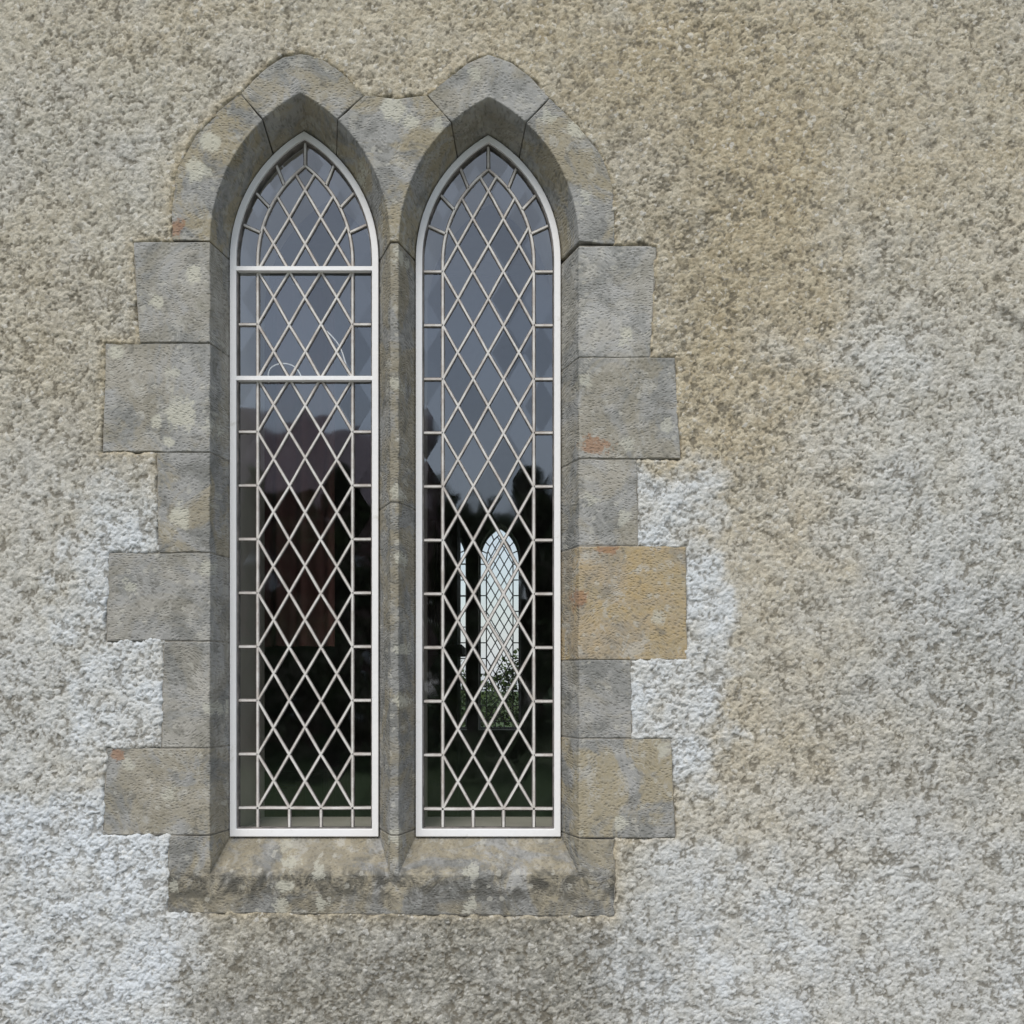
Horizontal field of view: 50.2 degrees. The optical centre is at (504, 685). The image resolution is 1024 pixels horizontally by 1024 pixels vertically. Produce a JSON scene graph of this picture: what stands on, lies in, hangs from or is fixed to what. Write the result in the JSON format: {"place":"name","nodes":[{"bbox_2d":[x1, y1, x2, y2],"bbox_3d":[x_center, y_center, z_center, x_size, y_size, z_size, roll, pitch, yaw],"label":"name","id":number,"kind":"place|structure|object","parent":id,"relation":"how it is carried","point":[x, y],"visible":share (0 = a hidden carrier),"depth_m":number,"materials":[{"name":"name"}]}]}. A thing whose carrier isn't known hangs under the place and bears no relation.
{"place":"outdoors","nodes":[
{"label":"outdoors","id":0,"kind":"place"},
{"bbox_2d":[461,530,517,690],"label":"sky","id":1,"kind":"structure","parent":0,"point":[508,564],"materials":[{"name":"white"}]},
{"bbox_2d":[462,691,517,726],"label":"grass ground","id":2,"kind":"structure","parent":0,"point":[501,724],"depth_m":69.35,"materials":[{"name":"green plant"}]},
{"bbox_2d":[461,648,517,726],"bbox_3d":[-0.185,0.429,29.211,16.980,2.863,1.798,0,0,0],"label":"hedge","id":3,"kind":"object","parent":2,"relation":"on","point":[496,698],"visible":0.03,"depth_m":29.00,"materials":[{"name":"green plant"}]},
{"bbox_2d":[0,0,1023,1023],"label":"stone church","id":4,"kind":"structure","parent":2,"relation":"on","point":[819,204],"depth_m":3.20,"materials":[{"name":"stone"}]},
{"bbox_2d":[103,746,229,834],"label":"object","id":5,"kind":"object","parent":4,"relation":"attached to","point":[158,748],"visible":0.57,"depth_m":3.20,"materials":[{"name":"grey stone"}]},
{"bbox_2d":[103,746,229,834],"bbox_3d":[-1.006,0.311,3.275,0.339,0.255,0.150,0,0,0],"label":"quoin","id":6,"kind":"object","parent":5,"relation":"on","point":[169,791],"visible":0.81,"depth_m":3.20,"materials":[{"name":"stone"}]},
{"bbox_2d":[103,344,229,461],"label":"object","id":7,"kind":"object","parent":4,"relation":"attached to","point":[154,452],"visible":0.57,"depth_m":3.20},
{"bbox_2d":[103,344,229,460],"bbox_3d":[-1.006,-0.843,3.274,0.339,0.319,0.153,0,0,0],"label":"quoin","id":8,"kind":"object","parent":7,"relation":"attached to","point":[167,397],"visible":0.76,"depth_m":3.20,"materials":[{"name":"stone"}]},
{"bbox_2d":[134,242,229,356],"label":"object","id":9,"kind":"object","parent":7,"relation":"on","point":[174,342],"visible":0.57,"depth_m":3.20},
{"bbox_2d":[134,242,229,356],"bbox_3d":[-0.962,-1.152,3.274,0.250,0.296,0.152,0,0,0],"label":"quoin","id":10,"kind":"object","parent":9,"relation":"on","point":[183,292],"visible":0.94,"depth_m":3.20,"materials":[{"name":"stone"}]},
{"bbox_2d":[107,553,229,642],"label":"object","id":11,"kind":"object","parent":4,"relation":"in","point":[162,553],"visible":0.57,"depth_m":3.20,"materials":[{"name":"grey stone"}]},
{"bbox_2d":[107,553,229,641],"bbox_3d":[-1.001,-0.260,3.275,0.328,0.258,0.151,0,0,0],"label":"quoin","id":12,"kind":"object","parent":11,"relation":"on","point":[178,596],"visible":0.88,"depth_m":3.20,"materials":[{"name":"stone"}]},
{"bbox_2d":[157,452,229,557],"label":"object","id":13,"kind":"object","parent":11,"relation":"on","point":[157,491],"visible":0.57,"depth_m":3.20,"materials":[{"name":"grey stone"}]},
{"bbox_2d":[157,453,229,557],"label":"quoin","id":14,"kind":"object","parent":13,"relation":"on","point":[193,502],"visible":0.92,"depth_m":3.20,"materials":[{"name":"stone"}]},
{"bbox_2d":[161,641,229,747],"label":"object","id":15,"kind":"object","parent":4,"relation":"attached to","point":[162,692],"visible":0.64,"depth_m":3.20,"materials":[{"name":"grey stone"}]},
{"bbox_2d":[162,642,229,747],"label":"quoin","id":16,"kind":"object","parent":15,"relation":"on","point":[196,697],"visible":1,"depth_m":3.20,"materials":[{"name":"stone"}]},
{"bbox_2d":[172,95,255,241],"bbox_3d":[-0.842,-1.519,3.276,0.267,0.433,0.146,0,0,0],"label":"mortar left springer","id":17,"kind":"object","parent":4,"relation":"attached to","point":[188,149],"visible":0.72,"depth_m":3.20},
{"bbox_2d":[172,95,272,259],"bbox_3d":[-0.841,-1.517,3.274,0.267,0.431,0.152,0,0,0],"label":"springer","id":18,"kind":"object","parent":17,"relation":"on","point":[228,155],"visible":0.89,"depth_m":3.20,"materials":[{"name":"stone"}]},
{"bbox_2d":[241,54,363,113],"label":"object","id":19,"kind":"object","parent":4,"relation":"attached to","point":[346,111],"visible":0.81,"depth_m":3.20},
{"bbox_2d":[241,54,362,155],"bbox_3d":[-0.592,-1.736,3.275,0.360,0.231,0.150,0,0,0],"label":"apex stone","id":20,"kind":"object","parent":19,"relation":"attached to","point":[289,98],"visible":0.87,"depth_m":3.20,"materials":[{"name":"stone"}]},
{"bbox_2d":[230,132,379,836],"bbox_3d":[-0.611,-0.614,3.354,0.453,2.150,0.052,0,0,0],"label":"frame","id":21,"kind":"object","parent":4,"relation":"attached to","point":[276,157],"visible":0.89,"depth_m":3.33,"materials":[{"name":"white paint"}]},
{"bbox_2d":[236,266,371,381],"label":"transom bars","id":22,"kind":"object","parent":21,"relation":"attached to","point":[303,269],"visible":1,"depth_m":3.33,"materials":[{"name":"white paint"}]},
{"bbox_2d":[237,140,371,828],"bbox_3d":[-0.611,-0.615,3.354,0.415,2.104,0.032,0,0,0],"label":"putty bead","id":23,"kind":"object","parent":21,"relation":"attached to","point":[281,162],"visible":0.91,"depth_m":3.34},
{"bbox_2d":[258,174,351,806],"bbox_3d":[-0.611,-0.596,3.347,0.297,1.946,0.005,0,0,0],"label":"lattice leading","id":24,"kind":"object","parent":21,"relation":"attached to","point":[293,479],"visible":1,"depth_m":3.35,"materials":[{"name":"grey metal"}]},
{"bbox_2d":[239,143,370,826],"bbox_3d":[-0.611,-0.614,3.347,0.413,2.106,0.006,0,0,0],"label":"border leading","id":25,"kind":"object","parent":21,"relation":"attached to","point":[353,700],"visible":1,"depth_m":3.34,"materials":[{"name":"grey metal"}]},
{"bbox_2d":[239,144,370,826],"bbox_3d":[-0.611,-0.614,3.350,0.413,2.106,0.002,0,0,0],"label":"border lead flange","id":26,"kind":"object","parent":21,"relation":"attached to","point":[259,520],"visible":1,"depth_m":3.35,"materials":[{"name":"grey metal"}]},
{"bbox_2d":[260,176,350,805],"bbox_3d":[-0.611,-0.596,3.350,0.300,1.948,0.001,0,0,0],"label":"lattice lead flange","id":27,"kind":"object","parent":21,"relation":"attached to","point":[305,509],"visible":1,"depth_m":3.35,"materials":[{"name":"grey metal"}]},
{"bbox_2d":[268,331,348,382],"bbox_3d":[-0.610,-1.030,3.410,0.259,0.171,0.004,0,0,0],"label":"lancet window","id":28,"kind":"structure","parent":21,"relation":"attached to","point":[298,370],"depth_m":3.41,"materials":[{"name":"white paint"}]},
{"bbox_2d":[168,829,614,915],"bbox_3d":[-0.331,0.559,3.275,1.309,0.236,0.150,0,0,0],"label":"sill stone","id":29,"kind":"object","parent":4,"relation":"attached to","point":[410,872],"visible":0.98,"depth_m":3.20,"materials":[{"name":"stone"}]},
{"bbox_2d":[168,835,614,916],"bbox_3d":[-0.331,0.558,3.276,1.311,0.239,0.146,0,0,0],"label":"mortar sill stone","id":30,"kind":"object","parent":29,"relation":"attached to","point":[419,914],"visible":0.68,"depth_m":3.20,"materials":[{"name":"grey stone"}]},
{"bbox_2d":[337,96,456,260],"bbox_3d":[-0.329,-1.515,3.274,0.370,0.427,0.152,0,0,0],"label":"spandrel stone","id":31,"kind":"object","parent":4,"relation":"attached to","point":[397,157],"visible":0.98,"depth_m":3.20,"materials":[{"name":"stone"}]},
{"bbox_2d":[379,503,415,834],"bbox_3d":[-0.327,-0.049,3.275,0.114,0.972,0.149,0,0,0],"label":"mullion","id":32,"kind":"object","parent":4,"relation":"attached to","point":[397,668],"visible":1,"depth_m":3.25,"materials":[{"name":"stone"}]},
{"bbox_2d":[379,243,415,510],"bbox_3d":[-0.327,-0.917,3.274,0.114,0.758,0.151,0,0,0],"label":"mullion","id":33,"kind":"object","parent":4,"relation":"attached to","point":[397,373],"visible":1,"depth_m":3.25,"materials":[{"name":"stone"}]},
{"bbox_2d":[461,540,466,728],"bbox_3d":[-0.611,-0.614,11.454,0.453,2.150,0.052,0,0,0],"label":"frame","id":34,"kind":"object","parent":4,"relation":"attached to","point":[466,632],"visible":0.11,"depth_m":11.43,"materials":[{"name":"white paint"}]},
{"bbox_2d":[461,543,465,726],"bbox_3d":[-0.611,-0.615,11.454,0.415,2.104,0.032,0,0,0],"label":"putty bead","id":35,"kind":"object","parent":34,"relation":"attached to","point":[465,639],"visible":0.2,"depth_m":11.44,"materials":[{"name":"grey"}]},
{"bbox_2d":[416,135,560,836],"bbox_3d":[-0.049,-0.609,3.354,0.442,2.138,0.052,0,0,0],"label":"frame","id":36,"kind":"object","parent":4,"relation":"attached to","point":[515,160],"visible":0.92,"depth_m":3.33,"materials":[{"name":"white paint"}]},
{"bbox_2d":[444,177,531,806],"bbox_3d":[-0.050,-0.591,3.350,0.289,1.944,0.001,0,0,0],"label":"lattice lead flange","id":37,"kind":"object","parent":36,"relation":"attached to","point":[490,506],"visible":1,"depth_m":3.35,"materials":[{"name":"grey metal"}]},
{"bbox_2d":[422,144,553,828],"bbox_3d":[-0.049,-0.609,3.354,0.403,2.093,0.032,0,0,0],"label":"putty bead","id":38,"kind":"object","parent":36,"relation":"attached to","point":[477,154],"visible":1,"depth_m":3.34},
{"bbox_2d":[444,176,532,807],"bbox_3d":[-0.050,-0.591,3.347,0.286,1.942,0.005,0,0,0],"label":"lattice leading","id":39,"kind":"object","parent":36,"relation":"in","point":[492,505],"visible":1,"depth_m":3.35,"materials":[{"name":"grey metal"}]},
{"bbox_2d":[424,147,552,826],"bbox_3d":[-0.049,-0.608,3.347,0.401,2.094,0.006,0,0,0],"label":"border leading","id":40,"kind":"object","parent":36,"relation":"attached to","point":[445,233],"visible":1,"depth_m":3.34,"materials":[{"name":"grey metal"}]},
{"bbox_2d":[424,148,552,826],"bbox_3d":[-0.049,-0.608,3.350,0.401,2.094,0.002,0,0,0],"label":"border lead flange","id":41,"kind":"object","parent":36,"relation":"attached to","point":[444,516],"visible":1,"depth_m":3.35,"materials":[{"name":"grey metal"}]},
{"bbox_2d":[428,55,548,157],"bbox_3d":[-0.047,-1.729,3.274,0.354,0.236,0.152,0,0,0],"label":"apex stone","id":42,"kind":"object","parent":4,"relation":"attached to","point":[501,101],"visible":0.84,"depth_m":3.20,"materials":[{"name":"stone"}]},
{"bbox_2d":[479,526,520,728],"bbox_3d":[-0.049,-0.609,11.454,0.442,2.138,0.052,0,0,0],"label":"frame","id":43,"kind":"object","parent":4,"relation":"attached to","point":[505,530],"visible":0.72,"depth_m":11.43,"materials":[{"name":"white paint"}]},
{"bbox_2d":[480,528,518,726],"bbox_3d":[-0.049,-0.609,11.454,0.403,2.093,0.032,0,0,0],"label":"putty bead","id":44,"kind":"object","parent":43,"relation":"attached to","point":[518,631],"visible":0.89,"depth_m":11.44,"materials":[{"name":"grey"}]},
{"bbox_2d":[487,537,512,720],"bbox_3d":[-0.050,-0.593,11.447,0.286,1.940,0.005,0,0,0],"label":"lattice leading","id":45,"kind":"object","parent":43,"relation":"in","point":[499,635],"visible":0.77,"depth_m":11.45,"materials":[{"name":"grey metal"}]},
{"bbox_2d":[487,539,512,719],"bbox_3d":[-0.050,-0.593,11.450,0.289,1.941,0.001,0,0,0],"label":"lattice lead flange","id":46,"kind":"object","parent":43,"relation":"attached to","point":[500,632],"visible":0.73,"depth_m":11.45,"materials":[{"name":"grey metal"}]},
{"bbox_2d":[481,535,518,726],"bbox_3d":[-0.049,-0.608,11.450,0.401,2.094,0.002,0,0,0],"label":"border lead flange","id":47,"kind":"object","parent":43,"relation":"attached to","point":[512,635],"visible":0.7,"depth_m":11.45,"materials":[{"name":"grey metal"}]},
{"bbox_2d":[481,528,518,726],"bbox_3d":[-0.049,-0.608,11.447,0.401,2.094,0.006,0,0,0],"label":"border leading","id":48,"kind":"object","parent":43,"relation":"attached to","point":[486,636],"visible":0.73,"depth_m":11.44,"materials":[{"name":"grey metal"}]},
{"bbox_2d":[561,660,630,737],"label":"quoin","id":49,"kind":"object","parent":4,"relation":"attached to","point":[595,698],"visible":0.99,"depth_m":3.20,"materials":[{"name":"stone"}]},
{"bbox_2d":[561,660,631,738],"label":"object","id":50,"kind":"object","parent":4,"relation":"attached to","point":[604,738],"visible":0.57,"depth_m":3.20,"materials":[{"name":"grey stone"}]},
{"bbox_2d":[561,459,636,550],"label":"quoin","id":51,"kind":"object","parent":4,"relation":"attached to","point":[598,502],"visible":0.91,"depth_m":3.20,"materials":[{"name":"stone"}]},
{"bbox_2d":[561,459,637,551],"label":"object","id":52,"kind":"object","parent":51,"relation":"attached to","point":[637,508],"visible":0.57,"depth_m":3.20,"materials":[{"name":"grey stone"}]},
{"bbox_2d":[561,246,655,370],"bbox_3d":[0.308,-1.125,3.275,0.274,0.327,0.150,0,0,0],"label":"quoin","id":53,"kind":"object","parent":4,"relation":"attached to","point":[606,300],"visible":0.91,"depth_m":3.20,"materials":[{"name":"stone"}]},
{"bbox_2d":[561,246,656,370],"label":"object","id":54,"kind":"object","parent":4,"relation":"attached to","point":[652,311],"visible":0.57,"depth_m":3.20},
{"bbox_2d":[541,101,614,245],"bbox_3d":[0.185,-1.507,3.276,0.279,0.430,0.146,0,0,0],"label":"mortar right springer","id":55,"kind":"object","parent":54,"relation":"on","point":[613,194],"visible":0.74,"depth_m":3.20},
{"bbox_2d":[520,99,614,260],"bbox_3d":[0.184,-1.506,3.274,0.278,0.425,0.151,0,0,0],"label":"springer","id":56,"kind":"object","parent":55,"relation":"on","point":[561,158],"visible":0.91,"depth_m":3.20,"materials":[{"name":"stone"}]},
{"bbox_2d":[561,737,674,837],"bbox_3d":[0.336,0.301,3.274,0.330,0.291,0.152,0,0,0],"label":"quoin","id":57,"kind":"object","parent":4,"relation":"attached to","point":[617,788],"visible":0.87,"depth_m":3.20,"materials":[{"name":"stone"}]},
{"bbox_2d":[561,736,675,837],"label":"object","id":58,"kind":"object","parent":4,"relation":"attached to","point":[628,837],"visible":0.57,"depth_m":3.20,"materials":[{"name":"grey stone"}]},
{"bbox_2d":[561,358,679,467],"bbox_3d":[0.343,-0.813,3.274,0.344,0.297,0.153,0,0,0],"label":"quoin","id":59,"kind":"object","parent":4,"relation":"attached to","point":[618,408],"visible":0.87,"depth_m":3.20,"materials":[{"name":"stone"}]},
{"bbox_2d":[561,358,680,468],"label":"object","id":60,"kind":"object","parent":4,"relation":"attached to","point":[606,458],"visible":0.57,"depth_m":3.20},
{"bbox_2d":[561,546,686,659],"bbox_3d":[0.353,-0.242,3.273,0.364,0.333,0.153,0,0,0],"label":"quoin","id":61,"kind":"object","parent":4,"relation":"attached to","point":[623,603],"visible":0.86,"depth_m":3.20,"materials":[{"name":"stone"}]},
{"bbox_2d":[561,546,686,660],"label":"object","id":62,"kind":"object","parent":4,"relation":"attached to","point":[632,546],"visible":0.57,"depth_m":3.20,"materials":[{"name":"beige stone"}]}
]}

